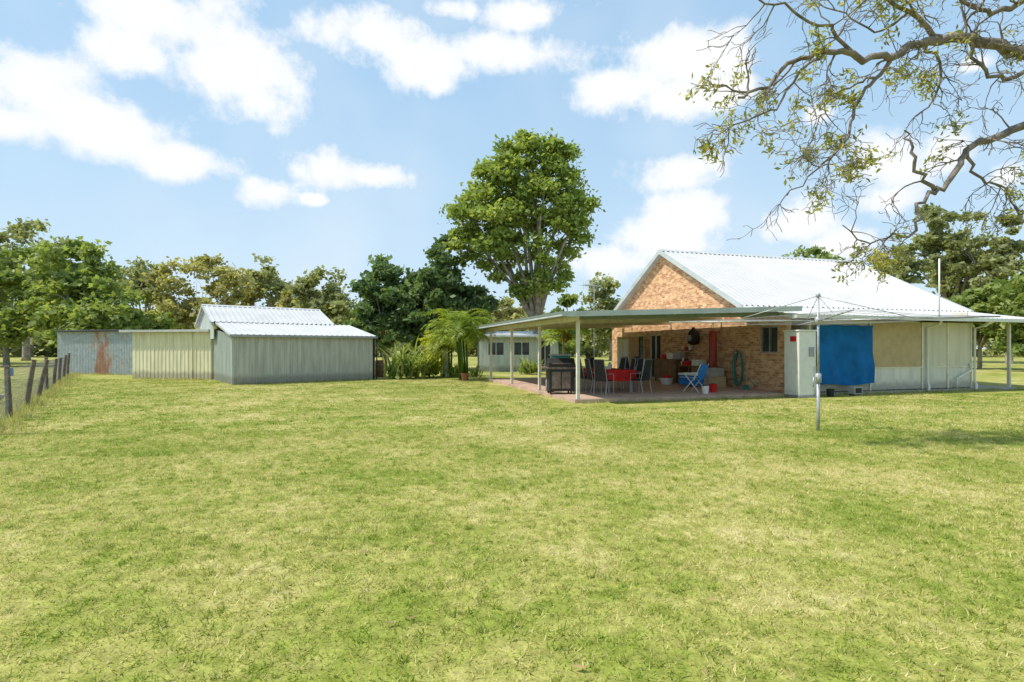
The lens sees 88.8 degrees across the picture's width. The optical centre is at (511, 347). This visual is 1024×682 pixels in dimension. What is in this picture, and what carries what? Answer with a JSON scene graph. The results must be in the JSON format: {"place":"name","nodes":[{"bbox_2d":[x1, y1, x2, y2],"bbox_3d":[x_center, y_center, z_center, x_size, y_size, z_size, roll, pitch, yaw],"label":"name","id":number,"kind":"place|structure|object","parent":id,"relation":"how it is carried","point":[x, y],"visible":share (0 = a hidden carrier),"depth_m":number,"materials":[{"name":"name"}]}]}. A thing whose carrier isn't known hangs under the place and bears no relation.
{"place":"outdoors","nodes":[
{"label":"outdoors","id":0,"kind":"place"},
{"bbox_2d":[0,348,1023,681],"bbox_3d":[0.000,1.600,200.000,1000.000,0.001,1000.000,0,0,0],"label":"lawn ground","id":1,"kind":"structure","parent":0,"point":[994,372],"depth_m":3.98,"materials":[{"name":"green plant"}]},
{"bbox_2d":[0,242,54,365],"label":"broadleaf tree","id":2,"kind":"object","parent":1,"relation":"on","point":[10,319],"visible":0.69,"depth_m":42.90,"materials":[{"name":"green plant"}]},
{"bbox_2d":[0,353,69,418],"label":"wire fence","id":3,"kind":"object","parent":1,"relation":"on","point":[44,381],"visible":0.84,"depth_m":14.25,"materials":[{"name":"grey wood"}]},
{"bbox_2d":[0,217,83,360],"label":"gum tree","id":4,"kind":"object","parent":1,"relation":"on","point":[19,231],"visible":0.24,"depth_m":61.61,"materials":[{"name":"green plant"}]},
{"bbox_2d":[54,329,131,374],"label":"rusty shed","id":5,"kind":"structure","parent":1,"relation":"on","point":[100,351],"depth_m":30.70,"materials":[{"name":"metal"}]},
{"bbox_2d":[13,235,184,347],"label":"broadleaf tree","id":6,"kind":"object","parent":1,"relation":"on","point":[88,293],"visible":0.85,"depth_m":40.31,"materials":[{"name":"green plant"}]},
{"bbox_2d":[116,256,187,316],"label":"gum tree","id":7,"kind":"object","parent":1,"relation":"on","point":[134,274],"visible":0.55,"depth_m":60.05,"materials":[{"name":"green plant"}]},
{"bbox_2d":[119,329,253,379],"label":"cream garage","id":8,"kind":"structure","parent":1,"relation":"on","point":[175,353],"depth_m":26.16,"materials":[{"name":"metal"}]},
{"bbox_2d":[138,253,266,329],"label":"gum tree","id":9,"kind":"object","parent":1,"relation":"on","point":[183,312],"visible":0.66,"depth_m":48.57,"materials":[{"name":"green plant"}]},
{"bbox_2d":[236,283,281,306],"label":"gum tree","id":10,"kind":"object","parent":1,"relation":"on","point":[251,299],"visible":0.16,"depth_m":69.30,"materials":[{"name":"green plant"}]},
{"bbox_2d":[245,253,301,306],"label":"gum tree","id":11,"kind":"object","parent":1,"relation":"on","point":[266,276],"visible":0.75,"depth_m":66.46,"materials":[{"name":"green plant"}]},
{"bbox_2d":[194,304,377,384],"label":"steel shed","id":12,"kind":"structure","parent":1,"relation":"on","point":[283,345],"depth_m":24.52,"materials":[{"name":"grey metal"}]},
{"bbox_2d":[275,283,311,307],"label":"gum tree","id":13,"kind":"object","parent":1,"relation":"on","point":[286,298],"visible":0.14,"depth_m":59.87,"materials":[{"name":"green plant"}]},
{"bbox_2d":[289,264,356,324],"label":"gum tree","id":14,"kind":"object","parent":1,"relation":"on","point":[332,302],"visible":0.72,"depth_m":54.02,"materials":[{"name":"green plant"}]},
{"bbox_2d":[375,360,386,376],"bbox_3d":[-7.147,1.150,28.444,0.660,0.900,0.650,0,0,0],"label":"steel drum","id":15,"kind":"object","parent":1,"relation":"on","point":[380,372],"visible":0.73,"depth_m":28.17,"materials":[{"name":"brown metal"}]},
{"bbox_2d":[342,253,427,369],"bbox_3d":[-8.499,-2.553,36.930,6.586,8.506,7.717,0,0,0],"label":"dark leafy tree","id":16,"kind":"object","parent":1,"relation":"on","point":[372,317],"visible":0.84,"depth_m":35.44,"materials":[{"name":"green plant"}]},
{"bbox_2d":[375,336,438,378],"bbox_3d":[-5.562,0.485,26.611,4.416,2.206,3.985,0,0,0],"label":"spiky shrub","id":17,"kind":"object","parent":1,"relation":"on","point":[402,364],"visible":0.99,"depth_m":26.17,"materials":[{"name":"green plant"}]},
{"bbox_2d":[411,345,451,376],"bbox_3d":[-4.511,0.607,27.827,3.999,1.976,3.925,0,0,0],"label":"spiky shrub","id":18,"kind":"object","parent":1,"relation":"on","point":[436,368],"visible":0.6,"depth_m":27.52,"materials":[{"name":"green plant"}]},
{"bbox_2d":[441,343,447,376],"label":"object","id":19,"kind":"structure","parent":1,"relation":"on","point":[444,352],"depth_m":28.25,"materials":[{"name":"grey stone"}]},
{"bbox_2d":[417,330,474,376],"bbox_3d":[-3.471,0.309,28.365,3.135,2.598,3.248,0,0,-24],"label":"cane palm","id":20,"kind":"object","parent":1,"relation":"on","point":[449,346],"visible":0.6,"depth_m":28.00,"materials":[{"name":"green plant"}]},
{"bbox_2d":[386,234,505,352],"bbox_3d":[-4.735,-3.235,37.116,8.508,9.871,7.780,0,0,0],"label":"dark leafy tree","id":21,"kind":"object","parent":1,"relation":"on","point":[436,284],"visible":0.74,"depth_m":35.51,"materials":[{"name":"green plant"}]},
{"bbox_2d":[443,361,474,376],"bbox_3d":[-2.890,1.143,27.696,2.133,0.911,1.928,0,0,0],"label":"strappy plant","id":22,"kind":"object","parent":1,"relation":"on","point":[454,371],"visible":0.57,"depth_m":27.60,"materials":[{"name":"green plant"}]},
{"bbox_2d":[422,308,496,379],"bbox_3d":[-2.413,-0.185,25.327,3.868,3.581,3.855,0,0,-22],"label":"cane palm","id":23,"kind":"object","parent":1,"relation":"on","point":[456,327],"visible":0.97,"depth_m":24.90,"materials":[{"name":"green plant"}]},
{"bbox_2d":[460,373,469,380],"bbox_3d":[-2.259,1.425,25.098,0.440,0.350,0.440,0,0,0],"label":"plant pot","id":24,"kind":"object","parent":1,"relation":"on","point":[464,376],"visible":0.98,"depth_m":24.96,"materials":[{"name":"ceramic"}]},
{"bbox_2d":[468,363,488,377],"bbox_3d":[-1.718,1.164,26.772,1.608,0.854,1.388,0,0,15],"label":"strappy plant","id":25,"kind":"object","parent":1,"relation":"on","point":[475,372],"visible":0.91,"depth_m":26.61,"materials":[{"name":"green plant"}]},
{"bbox_2d":[0,372,1004,438],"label":"edge weeds","id":26,"kind":"object","parent":1,"relation":"on","point":[53,388],"visible":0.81,"depth_m":16.29,"materials":[{"name":"green plant"}]},
{"bbox_2d":[480,296,531,330],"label":"gum tree","id":27,"kind":"object","parent":1,"relation":"on","point":[512,312],"visible":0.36,"depth_m":62.04,"materials":[{"name":"green plant"}]},
{"bbox_2d":[0,299,1020,356],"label":"distant trees","id":28,"kind":"object","parent":1,"relation":"on","point":[51,351],"visible":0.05,"depth_m":85.24,"materials":[{"name":"green plant"}]},
{"bbox_2d":[478,331,557,371],"bbox_3d":[0.330,0.221,35.712,5.800,2.759,3.781,0,0,-7],"label":"garden cabin","id":29,"kind":"object","parent":1,"relation":"on","point":[525,344],"visible":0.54,"depth_m":34.27,"materials":[{"name":"white metal"}]},
{"bbox_2d":[488,341,550,369],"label":"windows","id":30,"kind":"structure","parent":29,"relation":"in","point":[497,348],"depth_m":34.41,"materials":[{"name":"grey glass"}]},
{"bbox_2d":[437,127,605,335],"bbox_3d":[0.625,-6.667,36.180,11.396,16.734,6.696,0,0,0],"label":"shade tree","id":31,"kind":"object","parent":1,"relation":"on","point":[518,207],"visible":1,"depth_m":35.09,"materials":[{"name":"green plant"}]},
{"bbox_2d":[515,354,543,373],"bbox_3d":[0.894,0.963,30.922,2.571,1.273,2.388,0,0,0],"label":"garden shrub","id":32,"kind":"object","parent":1,"relation":"on","point":[527,367],"visible":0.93,"depth_m":30.72,"materials":[{"name":"green plant"}]},
{"bbox_2d":[544,293,585,353],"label":"broadleaf tree","id":33,"kind":"object","parent":1,"relation":"on","point":[566,300],"visible":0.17,"depth_m":41.36,"materials":[{"name":"green plant"}]},
{"bbox_2d":[536,328,596,357],"bbox_3d":[2.778,-0.102,30.824,3.431,3.419,4.032,0,0,-37],"label":"cane palm","id":34,"kind":"object","parent":1,"relation":"on","point":[549,332],"visible":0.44,"depth_m":30.32,"materials":[{"name":"green plant"}]},
{"bbox_2d":[579,281,599,358],"bbox_3d":[4.785,-1.175,31.387,1.400,5.550,0.700,0,0,-34],"label":"tv antenna","id":35,"kind":"object","parent":1,"relation":"on","point":[592,285],"visible":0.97,"depth_m":31.48,"materials":[{"name":"silver metal"}]},
{"bbox_2d":[575,271,620,360],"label":"gum tree","id":36,"kind":"object","parent":1,"relation":"on","point":[608,286],"visible":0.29,"depth_m":61.37,"materials":[{"name":"green plant"}]},
{"bbox_2d":[362,411,1011,672],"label":"fallen leaves","id":37,"kind":"object","parent":1,"relation":"on","point":[580,666],"visible":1,"depth_m":3.26,"materials":[{"name":"brown plant"}]},
{"bbox_2d":[489,321,1010,399],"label":"verandah posts","id":38,"kind":"object","parent":1,"relation":"on","point":[623,335],"visible":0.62,"depth_m":20.05,"materials":[{"name":"beige metal"}]},
{"bbox_2d":[553,328,572,342],"bbox_3d":[2.564,-0.587,25.628,0.902,0.789,1.063,0,0,21],"label":"hanging basket","id":39,"kind":"object","parent":38,"relation":"hanging from","point":[566,337],"visible":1,"depth_m":25.50,"materials":[{"name":"plant"}]},
{"bbox_2d":[709,323,716,367],"bbox_3d":[7.804,-0.110,20.303,0.300,1.980,0.300,0,0,-16],"label":"punching bag","id":40,"kind":"object","parent":38,"relation":"hanging from","point":[712,348],"visible":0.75,"depth_m":20.19,"materials":[{"name":"red plastic"}]},
{"bbox_2d":[486,377,1015,402],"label":"patio slab","id":41,"kind":"structure","parent":1,"relation":"on","point":[672,391],"depth_m":17.69,"materials":[{"name":"concrete"}]},
{"bbox_2d":[543,365,575,389],"bbox_3d":[1.692,1.075,18.510,1.000,0.850,0.640,0,0,-17],"label":"side table","id":42,"kind":"object","parent":41,"relation":"on","point":[573,375],"visible":0.18,"depth_m":18.36,"materials":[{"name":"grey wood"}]},
{"bbox_2d":[549,354,570,357],"bbox_3d":[1.696,0.440,18.496,0.660,0.400,0.530,0,0,-16],"label":"storage tub","id":43,"kind":"object","parent":42,"relation":"on","point":[559,355],"visible":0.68,"depth_m":18.29,"materials":[{"name":"teal plastic"}]},
{"bbox_2d":[539,358,580,393],"bbox_3d":[1.544,0.925,16.880,1.240,1.150,0.644,0,0,-5],"label":"barbecue","id":44,"kind":"object","parent":41,"relation":"on","point":[559,374],"visible":0.98,"depth_m":16.62,"materials":[{"name":"metal"}]},
{"bbox_2d":[573,358,589,389],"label":"patio chair","id":45,"kind":"object","parent":41,"relation":"on","point":[575,373],"visible":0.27,"depth_m":18.48,"materials":[{"name":"fabric"}]},
{"bbox_2d":[580,358,596,390],"bbox_3d":[2.570,0.940,18.055,0.596,1.123,0.466,0,0,-12],"label":"patio chair","id":46,"kind":"object","parent":41,"relation":"on","point":[582,374],"visible":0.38,"depth_m":17.88,"materials":[{"name":"fabric"}]},
{"bbox_2d":[585,357,602,387],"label":"patio chair","id":47,"kind":"object","parent":41,"relation":"on","point":[591,359],"visible":0.32,"depth_m":19.79,"materials":[{"name":"fabric"}]},
{"bbox_2d":[584,358,605,392],"bbox_3d":[2.755,0.940,17.429,0.596,1.123,0.466,0,0,-15],"label":"patio chair","id":48,"kind":"object","parent":41,"relation":"on","point":[589,372],"visible":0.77,"depth_m":17.32,"materials":[{"name":"plastic"}]},
{"bbox_2d":[593,359,613,394],"bbox_3d":[2.903,0.940,16.610,0.466,1.123,0.596,0,0,39],"label":"patio chair","id":49,"kind":"object","parent":41,"relation":"on","point":[599,370],"visible":1,"depth_m":16.44,"materials":[{"name":"fabric"}]},
{"bbox_2d":[583,362,635,392],"bbox_3d":[3.364,1.010,18.182,1.050,0.980,1.950,0,0,-17],"label":"dining table","id":50,"kind":"object","parent":41,"relation":"on","point":[621,374],"visible":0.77,"depth_m":17.28,"materials":[{"name":"fabric"}]},
{"bbox_2d":[607,357,625,387],"bbox_3d":[3.857,0.940,19.216,0.596,1.123,0.466,0,0,-19],"label":"patio chair","id":51,"kind":"object","parent":41,"relation":"on","point":[622,361],"visible":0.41,"depth_m":19.29,"materials":[{"name":"fabric"}]},
{"bbox_2d":[616,358,635,389],"bbox_3d":[4.087,0.940,18.651,0.596,1.123,0.466,0,0,-10],"label":"patio chair","id":52,"kind":"object","parent":41,"relation":"on","point":[632,363],"visible":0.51,"depth_m":18.66,"materials":[{"name":"fabric"}]},
{"bbox_2d":[617,337,638,367],"bbox_3d":[5.657,0.475,25.559,0.572,1.950,1.260,0,0,-16],"label":"window","id":53,"kind":"structure","parent":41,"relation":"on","point":[628,347],"depth_m":25.05,"materials":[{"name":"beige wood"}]},
{"bbox_2d":[624,357,636,384],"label":"patio chair","id":54,"kind":"object","parent":41,"relation":"on","point":[627,365],"visible":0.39,"depth_m":21.11,"materials":[{"name":"fabric"}]},
{"bbox_2d":[623,358,643,390],"bbox_3d":[4.226,0.940,18.075,0.596,1.123,0.466,0,0,-19],"label":"patio chair","id":55,"kind":"object","parent":41,"relation":"on","point":[640,364],"visible":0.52,"depth_m":18.14,"materials":[{"name":"fabric"}]},
{"bbox_2d":[630,359,651,393],"bbox_3d":[4.207,0.940,16.978,0.466,1.123,0.596,0,0,-37],"label":"patio chair","id":56,"kind":"object","parent":41,"relation":"on","point":[646,372],"visible":1,"depth_m":16.80,"materials":[{"name":"metal"}]},
{"bbox_2d":[633,356,649,383],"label":"patio chair","id":57,"kind":"object","parent":41,"relation":"on","point":[636,357],"visible":0.25,"depth_m":22.06,"materials":[{"name":"fabric"}]},
{"bbox_2d":[659,375,673,384],"bbox_3d":[6.250,1.310,21.146,0.580,0.380,0.571,0,0,-16],"label":"washing basket","id":58,"kind":"object","parent":41,"relation":"on","point":[666,379],"visible":0.98,"depth_m":20.97,"materials":[{"name":"white plastic"}]},
{"bbox_2d":[653,358,686,382],"bbox_3d":[6.937,1.005,23.018,0.540,0.990,1.800,0,0,-17],"label":"sideboard","id":59,"kind":"object","parent":41,"relation":"on","point":[662,367],"visible":0.78,"depth_m":22.67,"materials":[{"name":"brown wood"}]},
{"bbox_2d":[661,352,684,358],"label":"storage boxes","id":60,"kind":"object","parent":59,"relation":"on","point":[677,355],"visible":0.97,"depth_m":22.48,"materials":[{"name":"white paint"}]},
{"bbox_2d":[678,372,703,384],"bbox_3d":[6.917,1.220,20.185,0.611,0.440,0.840,0,0,-34],"label":"cooler box","id":61,"kind":"object","parent":41,"relation":"on","point":[683,379],"visible":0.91,"depth_m":20.03,"materials":[{"name":"blue plastic"}]},
{"bbox_2d":[678,358,708,382],"bbox_3d":[7.388,0.975,21.178,0.600,1.050,1.415,0,0,-16],"label":"workbench","id":62,"kind":"object","parent":41,"relation":"on","point":[693,363],"visible":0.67,"depth_m":21.13,"materials":[{"name":"white paint"}]},
{"bbox_2d":[683,363,708,392],"bbox_3d":[6.204,1.026,17.617,0.576,0.962,0.659,0,0,-43],"label":"camp chair","id":63,"kind":"object","parent":41,"relation":"on","point":[701,374],"visible":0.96,"depth_m":17.46,"materials":[{"name":"blue fabric"}]},
{"bbox_2d":[702,382,708,393],"bbox_3d":[6.253,1.318,16.901,0.235,0.364,0.235,0,0,17],"label":"white bucket","id":64,"kind":"object","parent":41,"relation":"on","point":[705,389],"visible":1,"depth_m":16.82,"materials":[{"name":"plastic"}]},
{"bbox_2d":[696,367,725,386],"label":"cardboard cartons","id":65,"kind":"object","parent":41,"relation":"on","point":[716,375],"visible":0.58,"depth_m":19.62,"materials":[{"name":"cardboard"}]},
{"bbox_2d":[709,380,717,392],"bbox_3d":[6.696,1.294,17.391,0.275,0.412,0.275,0,0,40],"label":"red bucket","id":66,"kind":"object","parent":41,"relation":"on","point":[713,388],"visible":1,"depth_m":17.29,"materials":[{"name":"plastic"}]},
{"bbox_2d":[742,347,750,389],"bbox_3d":[8.427,0.749,18.662,0.222,1.502,0.320,0,0,-17],"label":"broom","id":67,"kind":"object","parent":41,"relation":"on","point":[746,386],"visible":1,"depth_m":18.65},
{"bbox_2d":[612,257,958,391],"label":"brick walls","id":68,"kind":"structure","parent":1,"relation":"on","point":[666,284],"depth_m":21.46,"materials":[{"name":"brown brick"}]},
{"bbox_2d":[473,306,801,331],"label":"verandah roof","id":69,"kind":"structure","parent":68,"relation":"attached to","point":[599,319],"depth_m":16.51,"materials":[{"name":"green metal"}]},
{"bbox_2d":[678,346,692,350],"bbox_3d":[7.462,0.040,22.444,0.120,0.220,0.900,0,0,-17],"label":"wall shelf","id":70,"kind":"object","parent":68,"relation":"attached to","point":[688,348],"depth_m":22.30,"materials":[{"name":"white paint"}]},
{"bbox_2d":[686,327,699,344],"bbox_3d":[7.502,-0.455,21.674,0.580,0.750,0.507,0,0,-16],"label":"hanging backpack","id":71,"kind":"object","parent":68,"relation":"hanging from","point":[693,337],"visible":1,"depth_m":21.51,"materials":[{"name":"fabric"}]},
{"bbox_2d":[631,326,777,378],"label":"windows and door","id":72,"kind":"structure","parent":68,"relation":"on","point":[769,339],"depth_m":18.37,"materials":[{"name":"black glass"}]},
{"bbox_2d":[732,350,755,386],"bbox_3d":[8.407,0.780,18.993,0.233,1.343,1.165,0,0,-17],"label":"garden hose","id":73,"kind":"object","parent":68,"relation":"attached to","point":[742,368],"visible":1,"depth_m":19.38,"materials":[{"name":"green rubber"}]},
{"bbox_2d":[614,249,1023,322],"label":"roof","id":74,"kind":"structure","parent":68,"relation":"on","point":[741,280],"depth_m":22.31,"materials":[{"name":"metal"}]},
{"bbox_2d":[783,330,816,397],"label":"hot water unit","id":75,"kind":"structure","parent":1,"relation":"on","point":[800,371],"depth_m":16.55,"materials":[{"name":"white paint"}]},
{"bbox_2d":[782,244,853,259],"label":"gum tree","id":76,"kind":"object","parent":1,"relation":"on","point":[815,251],"visible":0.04,"depth_m":62.17,"materials":[{"name":"green plant"}]},
{"bbox_2d":[826,385,834,396],"bbox_3d":[10.316,1.418,16.927,0.235,0.364,0.235,0,0,17],"label":"bucket","id":77,"kind":"object","parent":1,"relation":"on","point":[830,392],"visible":1,"depth_m":16.85,"materials":[{"name":"plastic"}]},
{"bbox_2d":[669,293,1000,430],"bbox_3d":[5.860,0.330,10.000,3.893,2.740,3.893,0,0,-24],"label":"rotary clothesline","id":78,"kind":"object","parent":1,"relation":"on","point":[818,320],"visible":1,"depth_m":9.97,"materials":[{"name":"metal"}]},
{"bbox_2d":[678,0,1023,291],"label":"overhanging gum tree","id":79,"kind":"object","parent":1,"relation":"on","point":[1006,49],"visible":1,"depth_m":8.56,"materials":[{"name":"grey plant"}]},
{"bbox_2d":[848,386,861,395],"bbox_3d":[11.358,1.450,17.283,0.340,0.300,0.250,0,0,-16],"label":"pump box","id":80,"kind":"object","parent":1,"relation":"on","point":[854,390],"visible":0.94,"depth_m":17.20,"materials":[{"name":"metal"}]},
{"bbox_2d":[791,312,971,392],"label":"fibro side walls","id":81,"kind":"structure","parent":1,"relation":"on","point":[950,351],"depth_m":18.96,"materials":[{"name":"paint"}]},
{"bbox_2d":[815,325,874,384],"bbox_3d":[11.248,0.265,17.602,2.570,2.050,0.120,0,0,-16],"label":"blue tarp","id":82,"kind":"object","parent":81,"relation":"attached to","point":[846,355],"visible":0.94,"depth_m":17.60,"materials":[{"name":"blue plastic"}]},
{"bbox_2d":[871,323,921,366],"bbox_3d":[13.577,-0.065,18.435,2.390,1.530,0.019,0,0,-17],"label":"lattice panel","id":83,"kind":"object","parent":81,"relation":"attached to","point":[908,347],"visible":0.98,"depth_m":18.45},
{"bbox_2d":[926,259,989,391],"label":"pipes","id":84,"kind":"object","parent":81,"relation":"attached to","point":[970,365],"visible":0.96,"depth_m":18.77,"materials":[{"name":"grey metal"}]},
{"bbox_2d":[866,243,934,283],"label":"gum tree","id":85,"kind":"object","parent":1,"relation":"on","point":[911,268],"visible":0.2,"depth_m":45.27,"materials":[{"name":"green plant"}]},
{"bbox_2d":[910,202,994,297],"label":"gum tree","id":86,"kind":"object","parent":1,"relation":"on","point":[934,239],"visible":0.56,"depth_m":53.70,"materials":[{"name":"green plant"}]},
{"bbox_2d":[945,282,1009,368],"bbox_3d":[33.965,-1.516,37.725,6.345,6.432,4.879,0,0,28],"label":"broadleaf tree","id":87,"kind":"object","parent":1,"relation":"on","point":[968,298],"visible":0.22,"depth_m":37.52,"materials":[{"name":"green plant"}]},
{"bbox_2d":[933,214,1023,363],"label":"gum tree","id":88,"kind":"object","parent":1,"relation":"on","point":[999,261],"visible":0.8,"depth_m":49.70,"materials":[{"name":"green plant"}]},
{"bbox_2d":[969,268,1023,356],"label":"broadleaf tree","id":89,"kind":"object","parent":1,"relation":"on","point":[1012,304],"visible":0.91,"depth_m":34.32,"materials":[{"name":"green plant"}]},
{"bbox_2d":[0,0,1023,348],"label":"sky","id":90,"kind":"structure","parent":0,"point":[307,135],"materials":[{"name":"blue"}]}
]}

